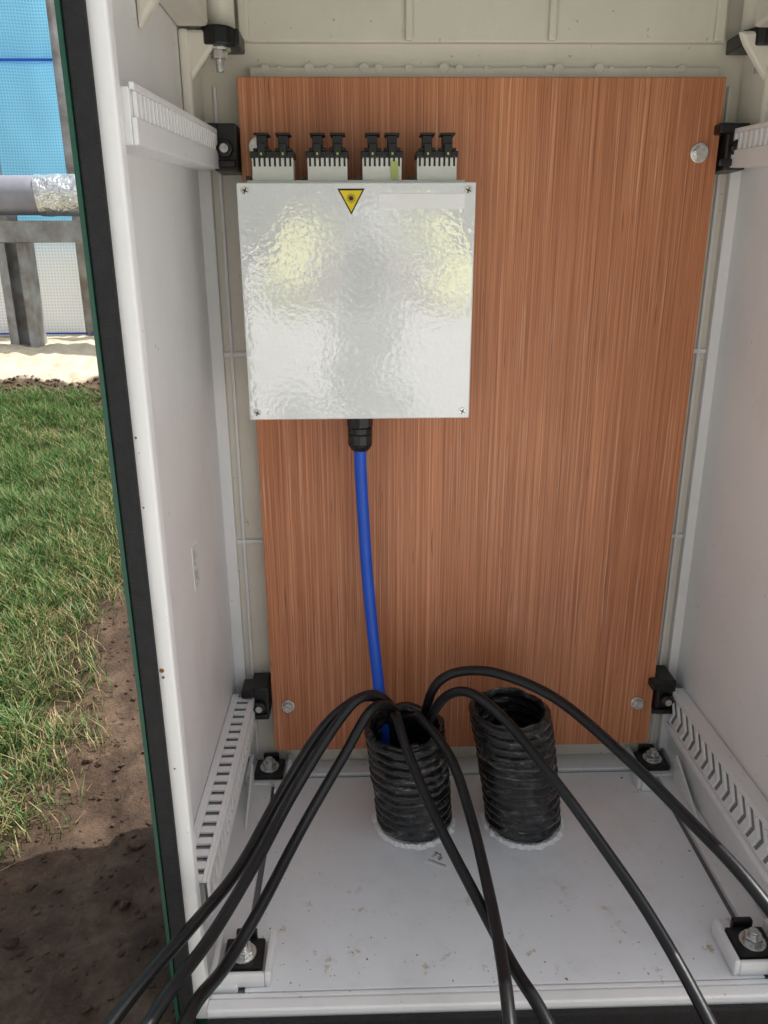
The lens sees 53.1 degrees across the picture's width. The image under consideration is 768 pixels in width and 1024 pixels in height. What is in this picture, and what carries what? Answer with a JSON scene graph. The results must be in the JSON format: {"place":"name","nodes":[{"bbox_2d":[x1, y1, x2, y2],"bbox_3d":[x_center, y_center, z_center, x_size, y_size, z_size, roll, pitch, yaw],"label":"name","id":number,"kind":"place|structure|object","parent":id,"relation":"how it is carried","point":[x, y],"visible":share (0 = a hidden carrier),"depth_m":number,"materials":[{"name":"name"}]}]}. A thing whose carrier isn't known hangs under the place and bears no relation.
{"place":"outdoors","nodes":[
{"label":"outdoors","id":0,"kind":"place"},
{"bbox_2d":[0,381,125,870],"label":"grass","id":1,"kind":"structure","parent":0,"point":[13,449],"depth_m":1.79,"materials":[{"name":"green plant"}]},
{"bbox_2d":[0,334,175,1023],"bbox_3d":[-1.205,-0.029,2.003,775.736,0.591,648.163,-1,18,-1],"label":"ground","id":2,"kind":"structure","parent":0,"point":[67,359],"depth_m":1.20,"materials":[{"name":"beige soil"}]},
{"bbox_2d":[0,174,82,347],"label":"rack","id":3,"kind":"object","parent":2,"relation":"on","point":[51,195],"visible":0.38,"depth_m":2.93,"materials":[{"name":"metal"}]},
{"bbox_2d":[0,0,93,335],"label":"debris net fence","id":4,"kind":"object","parent":2,"relation":"on","point":[34,132],"visible":0.08,"depth_m":3.31,"materials":[{"name":"fabric"}]},
{"bbox_2d":[0,374,175,1023],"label":"soil clods","id":5,"kind":"object","parent":2,"relation":"on","point":[135,844],"visible":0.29,"depth_m":1.20,"materials":[{"name":"brown soil"}]},
{"bbox_2d":[102,690,401,1023],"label":"black cable","id":6,"kind":"object","parent":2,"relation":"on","point":[142,982],"visible":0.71,"depth_m":0.79,"materials":[{"name":"black rubber"}]},
{"bbox_2d":[141,691,389,1023],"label":"black cable","id":7,"kind":"object","parent":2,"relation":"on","point":[176,982],"visible":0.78,"depth_m":0.79,"materials":[{"name":"black rubber"}]},
{"bbox_2d":[177,699,400,1023],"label":"black cable","id":8,"kind":"object","parent":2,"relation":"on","point":[208,986],"visible":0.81,"depth_m":0.82,"materials":[{"name":"black rubber"}]},
{"bbox_2d":[54,0,767,1023],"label":"equipment cabinet","id":9,"kind":"object","parent":2,"relation":"on","point":[362,922],"visible":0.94,"depth_m":0.91,"materials":[{"name":"white metal"}]},
{"bbox_2d":[364,702,455,850],"bbox_3d":[0.037,0.367,1.057,0.129,0.202,0.145,-1,18,-1],"label":"corrugated conduit","id":10,"kind":"object","parent":9,"relation":"on","point":[400,817],"visible":0.81,"depth_m":1.02,"materials":[{"name":"black plastic"}]},
{"bbox_2d":[407,712,516,1023],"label":"black cable","id":11,"kind":"object","parent":10,"relation":"in","point":[508,1010],"visible":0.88,"depth_m":0.82,"materials":[{"name":"black rubber"}]},
{"bbox_2d":[390,711,554,1023],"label":"black cable","id":12,"kind":"object","parent":10,"relation":"in","point":[527,988],"visible":0.79,"depth_m":0.84,"materials":[{"name":"black rubber"}]},
{"bbox_2d":[420,686,716,1023],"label":"black cable","id":13,"kind":"object","parent":10,"relation":"in","point":[648,913],"visible":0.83,"depth_m":0.82,"materials":[{"name":"black rubber"}]},
{"bbox_2d":[418,665,767,917],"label":"black cable","id":14,"kind":"object","parent":10,"relation":"in","point":[723,854],"visible":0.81,"depth_m":0.82,"materials":[{"name":"black rubber"}]},
{"bbox_2d":[424,849,450,869],"bbox_3d":[0.073,0.461,1.021,0.032,0.001,0.025,9,20,26],"label":"printed label","id":15,"kind":"object","parent":9,"relation":"on","point":[439,859],"visible":1,"depth_m":1.02,"materials":[{"name":"paper"}]},
{"bbox_2d":[237,77,725,749],"bbox_3d":[0.117,-0.074,1.035,0.570,0.908,0.024,-1,18,-1],"label":"plywood backboard","id":16,"kind":"object","parent":9,"relation":"attached to","point":[521,517],"visible":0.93,"depth_m":1.03,"materials":[{"name":"brown wood"}]},
{"bbox_2d":[236,132,475,451],"bbox_3d":[-0.031,-0.252,0.924,0.264,0.364,0.082,-1,18,-1],"label":"fiber termination box","id":17,"kind":"object","parent":16,"relation":"attached to","point":[357,298],"visible":1,"depth_m":0.88,"materials":[{"name":"white metal"}]},
{"bbox_2d":[354,451,389,744],"bbox_3d":[-0.008,0.143,1.025,0.025,0.486,0.081,-11,21,-30],"label":"blue cable","id":18,"kind":"object","parent":17,"relation":"attached to","point":[361,486],"visible":0.81,"depth_m":1.03,"materials":[{"name":"blue plastic"}]},
{"bbox_2d":[468,687,563,850],"bbox_3d":[0.180,0.353,1.053,0.151,0.229,0.119,-12,22,-32],"label":"corrugated conduit","id":19,"kind":"object","parent":9,"relation":"on","point":[521,801],"visible":0.93,"depth_m":1.02,"materials":[{"name":"black plastic"}]}
]}

